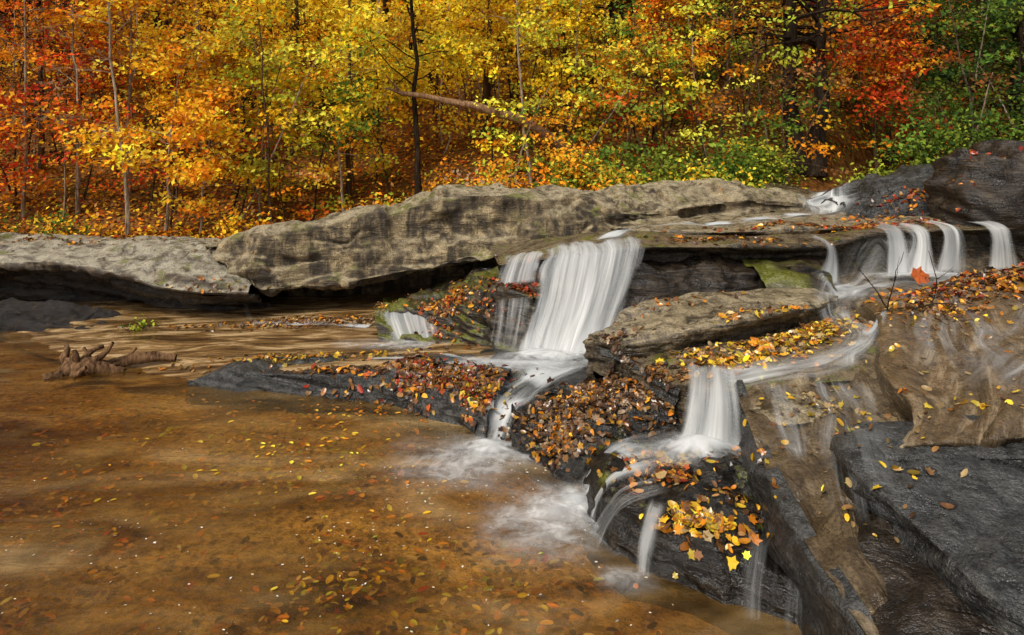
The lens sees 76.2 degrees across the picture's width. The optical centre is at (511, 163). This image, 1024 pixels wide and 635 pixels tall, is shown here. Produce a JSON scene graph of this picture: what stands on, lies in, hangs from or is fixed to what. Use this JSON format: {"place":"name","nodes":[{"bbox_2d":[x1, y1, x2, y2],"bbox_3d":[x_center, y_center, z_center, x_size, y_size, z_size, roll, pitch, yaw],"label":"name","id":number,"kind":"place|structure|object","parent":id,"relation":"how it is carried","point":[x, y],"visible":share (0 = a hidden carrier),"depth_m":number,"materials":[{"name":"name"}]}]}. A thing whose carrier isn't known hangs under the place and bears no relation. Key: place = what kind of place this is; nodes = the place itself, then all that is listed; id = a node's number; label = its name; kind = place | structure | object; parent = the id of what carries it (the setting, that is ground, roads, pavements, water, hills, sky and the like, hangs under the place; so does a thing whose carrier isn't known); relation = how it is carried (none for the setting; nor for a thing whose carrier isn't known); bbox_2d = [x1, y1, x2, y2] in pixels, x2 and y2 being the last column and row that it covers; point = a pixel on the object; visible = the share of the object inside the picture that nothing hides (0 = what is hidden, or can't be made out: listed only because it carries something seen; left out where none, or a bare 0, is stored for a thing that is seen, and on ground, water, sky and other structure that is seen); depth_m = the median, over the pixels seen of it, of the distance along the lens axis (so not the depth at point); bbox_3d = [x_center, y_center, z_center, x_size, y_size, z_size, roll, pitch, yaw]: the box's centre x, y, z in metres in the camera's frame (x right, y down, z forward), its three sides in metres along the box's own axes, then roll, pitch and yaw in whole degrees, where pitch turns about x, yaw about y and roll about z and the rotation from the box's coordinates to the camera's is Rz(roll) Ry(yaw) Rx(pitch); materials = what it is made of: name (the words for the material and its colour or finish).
{"place":"outdoors","nodes":[
{"label":"outdoors","id":0,"kind":"place"},
{"bbox_2d":[3,291,495,386],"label":"shallow stream","id":1,"kind":"structure","parent":0,"point":[197,345],"depth_m":7.20,"materials":[{"name":"liquid"}]},
{"bbox_2d":[42,342,176,381],"bbox_3d":[-3.834,1.883,6.236,1.106,0.360,0.349,0,0,-13],"label":"driftwood stump","id":2,"kind":"object","parent":1,"relation":"on","point":[86,363],"visible":0.98,"depth_m":6.22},
{"bbox_2d":[0,331,796,634],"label":"pool water","id":3,"kind":"structure","parent":0,"point":[258,552],"depth_m":4.66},
{"bbox_2d":[43,401,542,622],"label":"floating leaves","id":4,"kind":"object","parent":3,"relation":"on","point":[299,478],"visible":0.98,"depth_m":4.62,"materials":[{"name":"orange plant"}]},
{"bbox_2d":[1,437,672,633],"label":"foam flecks","id":5,"kind":"object","parent":3,"relation":"on","point":[354,536],"visible":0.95,"depth_m":3.49,"materials":[{"name":"white water foam"}]},
{"bbox_2d":[430,445,528,475],"bbox_3d":[-0.250,1.977,4.420,1.500,0.022,1.150,0,0,0],"label":"pool foam","id":6,"kind":"object","parent":3,"relation":"on","point":[466,460],"visible":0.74,"depth_m":4.32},
{"bbox_2d":[466,438,510,454],"bbox_3d":[-0.160,1.958,4.550,0.800,0.044,0.550,0,0,0],"label":"pool foam","id":7,"kind":"object","parent":3,"relation":"on","point":[485,444],"visible":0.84,"depth_m":4.51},
{"bbox_2d":[505,495,576,540],"bbox_3d":[0.280,1.974,3.660,1.150,0.027,1.150,0,0,0],"label":"pool foam","id":8,"kind":"object","parent":3,"relation":"on","point":[551,507],"visible":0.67,"depth_m":3.68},
{"bbox_2d":[560,487,587,516],"bbox_3d":[0.380,1.963,3.800,0.500,0.033,0.700,0,0,0],"label":"pool foam","id":9,"kind":"object","parent":8,"relation":"on","point":[575,496],"visible":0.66,"depth_m":3.79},
{"bbox_2d":[0,2,1023,634],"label":"ground","id":10,"kind":"structure","parent":0,"point":[486,522],"depth_m":4.15,"materials":[{"name":"brown soil"}]},
{"bbox_2d":[0,72,59,193],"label":"sapling tree","id":11,"kind":"object","parent":10,"relation":"on","point":[16,96],"visible":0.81,"depth_m":11.65,"materials":[{"name":"brown plant"}]},
{"bbox_2d":[0,297,121,339],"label":"shelf rock","id":12,"kind":"object","parent":10,"relation":"on","point":[16,315],"visible":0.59,"depth_m":8.14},
{"bbox_2d":[0,198,123,236],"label":"leafy shrub","id":13,"kind":"object","parent":10,"relation":"on","point":[54,225],"visible":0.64,"depth_m":10.55,"materials":[{"name":"yellow plant"}]},
{"bbox_2d":[0,0,135,219],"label":"birch tree","id":14,"kind":"object","parent":10,"relation":"on","point":[23,199],"visible":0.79,"depth_m":12.05,"materials":[{"name":"orange plant"}]},
{"bbox_2d":[0,0,149,124],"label":"hickory tree","id":15,"kind":"object","parent":10,"relation":"on","point":[20,15],"visible":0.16,"depth_m":16.73,"materials":[{"name":"orange plant"}]},
{"bbox_2d":[0,0,179,214],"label":"red maple tree","id":16,"kind":"object","parent":10,"relation":"on","point":[72,108],"visible":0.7,"depth_m":11.77,"materials":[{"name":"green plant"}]},
{"bbox_2d":[2,0,181,170],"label":"red maple tree","id":17,"kind":"object","parent":10,"relation":"on","point":[73,85],"visible":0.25,"depth_m":14.55,"materials":[{"name":"brown plant"}]},
{"bbox_2d":[47,0,183,235],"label":"birch tree","id":18,"kind":"object","parent":10,"relation":"on","point":[125,179],"visible":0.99,"depth_m":10.68,"materials":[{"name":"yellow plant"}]},
{"bbox_2d":[31,0,227,193],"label":"birch tree","id":19,"kind":"object","parent":10,"relation":"on","point":[129,23],"visible":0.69,"depth_m":12.85,"materials":[{"name":"orange plant"}]},
{"bbox_2d":[0,270,270,309],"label":"undercut rock","id":20,"kind":"object","parent":10,"relation":"on","point":[43,286],"visible":0.56,"depth_m":8.93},
{"bbox_2d":[0,232,260,297],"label":"weathered ledge","id":21,"kind":"object","parent":20,"relation":"on","point":[176,263],"visible":0.8,"depth_m":8.32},
{"bbox_2d":[37,16,265,230],"bbox_3d":[-5.951,-0.633,11.048,2.990,3.914,3.197,0,0,0],"label":"beech tree","id":22,"kind":"object","parent":10,"relation":"on","point":[169,44],"visible":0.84,"depth_m":11.03,"materials":[{"name":"yellow plant"}]},
{"bbox_2d":[146,0,255,121],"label":"hickory tree","id":23,"kind":"object","parent":10,"relation":"on","point":[166,23],"visible":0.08,"depth_m":17.46,"materials":[{"name":"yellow plant"}]},
{"bbox_2d":[146,76,286,234],"bbox_3d":[-5.165,-0.093,10.770,2.231,2.790,2.129,0,0,0],"label":"beech tree","id":24,"kind":"object","parent":10,"relation":"on","point":[201,118],"visible":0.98,"depth_m":10.59,"materials":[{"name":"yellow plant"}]},
{"bbox_2d":[166,0,323,132],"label":"tall tree","id":25,"kind":"object","parent":10,"relation":"on","point":[279,31],"visible":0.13,"depth_m":16.93,"materials":[{"name":"yellow plant"}]},
{"bbox_2d":[202,199,289,237],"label":"leafy shrub","id":26,"kind":"object","parent":10,"relation":"on","point":[244,227],"visible":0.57,"depth_m":10.47,"materials":[{"name":"yellow plant"}]},
{"bbox_2d":[182,0,323,223],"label":"birch tree","id":27,"kind":"object","parent":10,"relation":"on","point":[257,15],"visible":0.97,"depth_m":11.21,"materials":[{"name":"yellow plant"}]},
{"bbox_2d":[199,14,336,220],"bbox_3d":[-4.422,-0.748,11.834,2.375,3.841,2.406,0,0,0],"label":"sapling tree","id":28,"kind":"object","parent":10,"relation":"on","point":[281,98],"visible":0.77,"depth_m":11.79,"materials":[{"name":"yellow plant"}]},
{"bbox_2d":[186,0,357,155],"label":"maple tree","id":29,"kind":"object","parent":10,"relation":"on","point":[264,6],"visible":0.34,"depth_m":15.00,"materials":[{"name":"yellow plant"}]},
{"bbox_2d":[281,36,404,211],"bbox_3d":[-3.108,-0.718,12.048,2.196,3.566,2.112,0,0,0],"label":"sapling tree","id":30,"kind":"object","parent":10,"relation":"on","point":[342,111],"visible":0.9,"depth_m":11.97,"materials":[{"name":"yellow plant"}]},
{"bbox_2d":[185,354,511,456],"bbox_3d":[-1.408,1.923,5.852,3.248,0.477,1.281,0,0,24],"label":"leafy rock","id":31,"kind":"object","parent":10,"relation":"on","point":[245,376],"visible":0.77,"depth_m":5.60,"materials":[{"name":"stone"}]},
{"bbox_2d":[254,0,446,196],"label":"maple tree","id":32,"kind":"object","parent":10,"relation":"on","point":[325,9],"visible":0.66,"depth_m":12.99,"materials":[{"name":"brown plant"}]},
{"bbox_2d":[0,380,710,634],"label":"sunken leaves","id":33,"kind":"object","parent":10,"relation":"on","point":[348,587],"visible":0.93,"depth_m":3.38,"materials":[{"name":"brown plant"}]},
{"bbox_2d":[325,175,429,214],"bbox_3d":[-2.226,0.787,10.668,1.530,1.174,1.454,0,0,23],"label":"leafy shrub","id":34,"kind":"object","parent":10,"relation":"on","point":[371,196],"visible":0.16,"depth_m":10.68,"materials":[{"name":"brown plant"}]},
{"bbox_2d":[307,0,503,193],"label":"maple tree","id":35,"kind":"object","parent":10,"relation":"on","point":[444,41],"visible":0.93,"depth_m":12.10,"materials":[{"name":"yellow plant"}]},
{"bbox_2d":[373,263,546,351],"bbox_3d":[-0.609,1.574,7.348,2.185,1.089,2.705,0,0,0],"label":"stepped mossy rock","id":36,"kind":"object","parent":10,"relation":"on","point":[500,329],"visible":0.63,"depth_m":6.71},
{"bbox_2d":[391,312,428,338],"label":"waterfall","id":37,"kind":"structure","parent":36,"relation":"on","point":[396,322],"depth_m":6.94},
{"bbox_2d":[505,252,541,283],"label":"side waterfall","id":38,"kind":"structure","parent":36,"relation":"on","point":[529,260],"depth_m":6.66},
{"bbox_2d":[394,0,543,135],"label":"maple tree","id":39,"kind":"object","parent":10,"relation":"on","point":[466,23],"visible":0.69,"depth_m":14.79,"materials":[{"name":"yellow plant"}]},
{"bbox_2d":[421,154,544,190],"bbox_3d":[-0.487,0.468,11.331,1.901,1.249,1.686,0,0,-31],"label":"leafy shrub","id":40,"kind":"object","parent":10,"relation":"on","point":[492,179],"visible":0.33,"depth_m":11.12,"materials":[{"name":"yellow plant"}]},
{"bbox_2d":[385,75,598,174],"bbox_3d":[-0.295,-0.623,11.994,3.991,1.909,0.366,0,0,-9],"label":"fallen log","id":41,"kind":"object","parent":10,"relation":"on","point":[485,109],"visible":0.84,"depth_m":11.89,"materials":[{"name":"wood"}]},
{"bbox_2d":[203,178,805,296],"bbox_3d":[0.255,1.335,9.748,8.908,2.229,3.286,0,0,-8],"label":"sandstone ledge","id":42,"kind":"object","parent":10,"relation":"on","point":[438,234],"visible":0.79,"depth_m":8.42,"materials":[{"name":"stone"}]},
{"bbox_2d":[0,0,1023,231],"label":"understory foliage","id":43,"kind":"object","parent":10,"relation":"on","point":[558,66],"visible":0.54,"depth_m":12.58,"materials":[{"name":"orange plant"}]},
{"bbox_2d":[0,146,1023,578],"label":"fallen leaves","id":44,"kind":"object","parent":10,"relation":"on","point":[560,430],"visible":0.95,"depth_m":4.85,"materials":[{"name":"orange plant"}]},
{"bbox_2d":[0,0,1023,133],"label":"distant forest","id":45,"kind":"object","parent":10,"relation":"on","point":[385,4],"visible":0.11,"depth_m":17.87,"materials":[{"name":"yellow plant"}]},
{"bbox_2d":[0,10,1023,238],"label":"leaf litter","id":46,"kind":"object","parent":10,"relation":"on","point":[177,232],"visible":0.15,"depth_m":13.29,"materials":[{"name":"plant"}]},
{"bbox_2d":[470,0,579,182],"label":"birch tree","id":47,"kind":"object","parent":10,"relation":"on","point":[518,20],"visible":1,"depth_m":11.99,"materials":[{"name":"yellow plant"}]},
{"bbox_2d":[477,348,587,467],"bbox_3d":[0.347,1.919,5.444,1.302,0.495,1.911,0,0,0],"label":"plunge bed rock","id":48,"kind":"object","parent":10,"relation":"on","point":[523,389],"visible":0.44,"depth_m":5.23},
{"bbox_2d":[490,358,575,439],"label":"plunge stream","id":49,"kind":"structure","parent":48,"relation":"on","point":[539,378],"depth_m":5.15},
{"bbox_2d":[457,358,575,369],"bbox_3d":[0.050,1.716,5.620,2.750,0.027,0.700,0,0,0],"label":"plunge foam","id":50,"kind":"object","parent":49,"relation":"on","point":[525,362],"visible":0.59,"depth_m":5.59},
{"bbox_2d":[529,241,628,358],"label":"waterfall","id":51,"kind":"structure","parent":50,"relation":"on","point":[547,329],"depth_m":5.98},
{"bbox_2d":[514,347,585,358],"bbox_3d":[0.420,1.646,5.720,1.550,0.048,0.900,0,0,0],"label":"plunge foam","id":52,"kind":"object","parent":48,"relation":"on","point":[541,352],"visible":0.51,"depth_m":5.62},
{"bbox_2d":[454,0,654,132],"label":"maple tree","id":53,"kind":"object","parent":10,"relation":"on","point":[563,12],"visible":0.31,"depth_m":14.92,"materials":[{"name":"yellow plant"}]},
{"bbox_2d":[520,125,606,189],"bbox_3d":[0.886,0.126,10.926,1.587,1.517,1.196,0,0,-24],"label":"leafy shrub","id":54,"kind":"object","parent":10,"relation":"on","point":[569,176],"visible":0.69,"depth_m":10.82,"materials":[{"name":"yellow plant"}]},
{"bbox_2d":[511,374,682,497],"bbox_3d":[0.553,1.866,4.621,1.119,0.611,1.373,0,0,0],"label":"leafy mound rock","id":55,"kind":"object","parent":10,"relation":"on","point":[561,478],"visible":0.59,"depth_m":4.34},
{"bbox_2d":[597,347,680,406],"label":"rock","id":56,"kind":"object","parent":55,"relation":"on","point":[670,395],"visible":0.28,"depth_m":4.51,"materials":[{"name":"stone"}]},
{"bbox_2d":[582,155,656,190],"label":"leafy shrub","id":57,"kind":"object","parent":10,"relation":"on","point":[604,184],"visible":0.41,"depth_m":10.41,"materials":[{"name":"yellow plant"}]},
{"bbox_2d":[543,7,727,176],"bbox_3d":[2.131,-1.305,12.056,3.151,3.510,2.532,0,0,0],"label":"sapling tree","id":58,"kind":"object","parent":10,"relation":"on","point":[686,92],"visible":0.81,"depth_m":11.84,"materials":[{"name":"yellow plant"}]},
{"bbox_2d":[565,126,715,189],"bbox_3d":[2.124,0.106,10.884,2.133,1.510,1.844,0,0,-41],"label":"leafy shrub","id":59,"kind":"object","parent":10,"relation":"on","point":[662,147],"visible":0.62,"depth_m":10.97,"materials":[{"name":"green plant"}]},
{"bbox_2d":[588,0,740,152],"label":"maple tree","id":60,"kind":"object","parent":10,"relation":"on","point":[655,5],"visible":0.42,"depth_m":13.49,"materials":[{"name":"yellow plant"}]},
{"bbox_2d":[620,0,742,107],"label":"maple tree","id":61,"kind":"object","parent":10,"relation":"on","point":[693,30],"visible":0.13,"depth_m":16.39,"materials":[{"name":"yellow plant"}]},
{"bbox_2d":[580,420,798,634],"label":"leafy rock","id":62,"kind":"object","parent":10,"relation":"on","point":[756,588],"visible":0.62,"depth_m":3.23,"materials":[{"name":"stone"}]},
{"bbox_2d":[586,453,641,515],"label":"veil waterfall","id":63,"kind":"structure","parent":62,"relation":"on","point":[634,466],"depth_m":3.72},
{"bbox_2d":[662,434,740,456],"bbox_3d":[1.120,1.671,3.920,0.950,0.078,0.600,0,0,0],"label":"fall foam","id":64,"kind":"object","parent":62,"relation":"on","point":[703,445],"visible":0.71,"depth_m":3.86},
{"bbox_2d":[689,393,726,447],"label":"waterfall","id":65,"kind":"structure","parent":62,"relation":"on","point":[714,428],"depth_m":3.98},
{"bbox_2d":[645,127,784,187],"bbox_3d":[3.548,0.191,11.167,2.492,1.622,1.695,0,0,-33],"label":"leafy shrub","id":66,"kind":"object","parent":10,"relation":"on","point":[736,162],"visible":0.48,"depth_m":11.09,"materials":[{"name":"green plant"}]},
{"bbox_2d":[655,155,774,188],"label":"leafy shrub","id":67,"kind":"object","parent":10,"relation":"on","point":[729,177],"visible":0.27,"depth_m":10.48,"materials":[{"name":"yellow plant"}]},
{"bbox_2d":[684,0,804,168],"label":"birch tree","id":68,"kind":"object","parent":10,"relation":"on","point":[737,24],"visible":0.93,"depth_m":12.43,"materials":[{"name":"yellow plant"}]},
{"bbox_2d":[618,309,878,426],"bbox_3d":[1.898,1.857,4.988,2.200,1.184,1.626,0,0,0],"label":"leafy shelf rock","id":69,"kind":"object","parent":10,"relation":"on","point":[843,369],"visible":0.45,"depth_m":4.50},
{"bbox_2d":[583,287,837,378],"bbox_3d":[1.789,1.596,5.591,2.612,0.896,0.992,0,0,-22],"label":"tilted slab rock","id":70,"kind":"object","parent":69,"relation":"on","point":[698,318],"visible":0.88,"depth_m":5.26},
{"bbox_2d":[728,287,874,381],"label":"stream water","id":71,"kind":"structure","parent":69,"relation":"on","point":[754,371],"depth_m":4.39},
{"bbox_2d":[490,210,1020,334],"bbox_3d":[3.450,1.186,8.656,7.510,1.246,4.688,0,0,0],"label":"shelf rock","id":72,"kind":"object","parent":10,"relation":"on","point":[866,250],"visible":0.29,"depth_m":6.98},
{"bbox_2d":[598,213,809,238],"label":"stream","id":73,"kind":"structure","parent":72,"relation":"on","point":[616,233],"depth_m":8.10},
{"bbox_2d":[621,254,833,308],"bbox_3d":[2.204,1.245,6.487,2.510,0.641,0.586,0,0,-9],"label":"dark step rock","id":74,"kind":"object","parent":72,"relation":"on","point":[653,279],"visible":0.48,"depth_m":6.31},
{"bbox_2d":[612,212,944,235],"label":"thin slab rock","id":75,"kind":"object","parent":72,"relation":"on","point":[686,226],"visible":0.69,"depth_m":7.91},
{"bbox_2d":[805,186,849,212],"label":"stream","id":76,"kind":"structure","parent":72,"relation":"on","point":[832,206],"depth_m":9.34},
{"bbox_2d":[724,114,807,183],"bbox_3d":[4.566,-0.084,12.030,1.591,1.629,1.637,0,0,27],"label":"leafy shrub","id":77,"kind":"object","parent":10,"relation":"on","point":[770,164],"visible":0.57,"depth_m":11.73,"materials":[{"name":"green plant"}]},
{"bbox_2d":[732,380,872,634],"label":"rock","id":78,"kind":"object","parent":10,"relation":"on","point":[823,607],"visible":0.69,"depth_m":2.85,"materials":[{"name":"stone"}]},
{"bbox_2d":[854,507,1000,634],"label":"layered dark rock","id":79,"kind":"object","parent":78,"relation":"on","point":[923,599],"visible":0.59,"depth_m":2.38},
{"bbox_2d":[673,0,940,176],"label":"oak tree","id":80,"kind":"object","parent":10,"relation":"on","point":[819,27],"visible":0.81,"depth_m":12.35,"materials":[{"name":"brown plant"}]},
{"bbox_2d":[737,371,907,634],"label":"cascade slab rock","id":81,"kind":"object","parent":10,"relation":"on","point":[832,543],"visible":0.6,"depth_m":3.32,"materials":[{"name":"stone"}]},
{"bbox_2d":[749,394,831,428],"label":"broken step rock","id":82,"kind":"object","parent":81,"relation":"on","point":[784,405],"visible":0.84,"depth_m":3.81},
{"bbox_2d":[760,165,895,212],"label":"stream bed rock","id":83,"kind":"object","parent":10,"relation":"on","point":[809,194],"visible":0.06,"depth_m":11.23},
{"bbox_2d":[806,156,943,218],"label":"bank slab rock","id":84,"kind":"object","parent":83,"relation":"on","point":[865,190],"visible":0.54,"depth_m":8.94,"materials":[{"name":"stone"}]},
{"bbox_2d":[823,158,897,184],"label":"leafy shrub","id":85,"kind":"object","parent":10,"relation":"on","point":[861,176],"visible":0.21,"depth_m":11.60,"materials":[{"name":"yellow plant"}]},
{"bbox_2d":[798,0,958,173],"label":"red maple tree","id":86,"kind":"object","parent":10,"relation":"on","point":[888,81],"visible":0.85,"depth_m":12.37,"materials":[{"name":"brown plant"}]},
{"bbox_2d":[827,0,970,169],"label":"red maple tree","id":87,"kind":"object","parent":10,"relation":"on","point":[890,163],"visible":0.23,"depth_m":14.43,"materials":[{"name":"brown plant"}]},
{"bbox_2d":[819,267,986,319],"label":"stream bed rock","id":88,"kind":"object","parent":10,"relation":"on","point":[848,300],"visible":0.18,"depth_m":6.69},
{"bbox_2d":[742,259,840,298],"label":"mossy rock","id":89,"kind":"object","parent":88,"relation":"on","point":[801,273],"visible":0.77,"depth_m":6.31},
{"bbox_2d":[823,248,836,282],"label":"narrow waterfall","id":90,"kind":"structure","parent":88,"relation":"on","point":[830,267],"depth_m":6.62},
{"bbox_2d":[835,274,951,293],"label":"stream","id":91,"kind":"structure","parent":88,"relation":"on","point":[854,289],"depth_m":6.59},
{"bbox_2d":[893,271,959,275],"bbox_3d":[4.300,1.137,6.750,2.000,0.025,0.500,0,0,0],"label":"fall foam","id":92,"kind":"object","parent":88,"relation":"on","point":[929,273],"visible":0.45,"depth_m":6.71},
{"bbox_2d":[888,239,906,275],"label":"waterfall","id":93,"kind":"structure","parent":92,"relation":"on","point":[897,248],"depth_m":6.77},
{"bbox_2d":[902,223,933,271],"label":"waterfall","id":94,"kind":"structure","parent":92,"relation":"on","point":[922,259],"depth_m":6.83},
{"bbox_2d":[925,221,959,271],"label":"waterfall","id":95,"kind":"structure","parent":92,"relation":"on","point":[950,260],"depth_m":6.86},
{"bbox_2d":[976,221,1009,268],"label":"waterfall","id":96,"kind":"structure","parent":92,"relation":"on","point":[996,264],"depth_m":6.97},
{"bbox_2d":[829,430,1023,634],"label":"grey slate rock","id":97,"kind":"object","parent":10,"relation":"on","point":[968,548],"visible":0.62,"depth_m":2.67,"materials":[{"name":"stone"}]},
{"bbox_2d":[857,415,1023,467],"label":"edge layer rock","id":98,"kind":"object","parent":97,"relation":"on","point":[1010,453],"visible":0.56,"depth_m":3.02,"materials":[{"name":"stone"}]},
{"bbox_2d":[844,72,1012,158],"bbox_3d":[7.765,-0.775,12.405,2.632,1.812,1.930,0,0,25],"label":"leafy shrub","id":99,"kind":"object","parent":10,"relation":"on","point":[899,123],"visible":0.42,"depth_m":12.29,"materials":[{"name":"green plant"}]},
{"bbox_2d":[851,0,1023,117],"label":"holly tree","id":100,"kind":"object","parent":10,"relation":"on","point":[1015,34],"visible":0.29,"depth_m":13.15,"materials":[{"name":"green plant"}]},
{"bbox_2d":[856,265,1023,447],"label":"smooth slab rock","id":101,"kind":"object","parent":10,"relation":"on","point":[991,365],"visible":0.79,"depth_m":3.88,"materials":[{"name":"brown rock"}]},
{"bbox_2d":[847,252,956,311],"bbox_3d":[3.085,0.966,5.003,0.947,0.560,0.245,0,0,0],"label":"bare twig","id":102,"kind":"object","parent":101,"relation":"on","point":[930,304],"visible":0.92,"depth_m":5.04,"materials":[{"name":"wood"}]},
{"bbox_2d":[856,87,1023,174],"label":"leafy shrub","id":103,"kind":"object","parent":10,"relation":"on","point":[933,148],"visible":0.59,"depth_m":10.87,"materials":[{"name":"green plant"}]},
{"bbox_2d":[895,0,1023,63],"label":"holly tree","id":104,"kind":"object","parent":10,"relation":"on","point":[953,39],"visible":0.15,"depth_m":14.66,"materials":[{"name":"green plant"}]},
{"bbox_2d":[906,0,1023,139],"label":"holly tree","id":105,"kind":"object","parent":10,"relation":"on","point":[999,13],"visible":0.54,"depth_m":12.46,"materials":[{"name":"green plant"}]},
{"bbox_2d":[922,139,1023,261],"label":"dark boulder","id":106,"kind":"object","parent":10,"relation":"on","point":[995,194],"visible":0.68,"depth_m":7.42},
{"bbox_2d":[992,98,1023,140],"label":"leafy shrub","id":107,"kind":"object","parent":10,"relation":"on","point":[1017,133],"visible":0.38,"depth_m":11.28,"materials":[{"name":"green plant"}]},
{"bbox_2d":[684,372,720,435],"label":"waterfall","id":108,"kind":"structure","parent":0,"point":[690,426],"depth_m":4.08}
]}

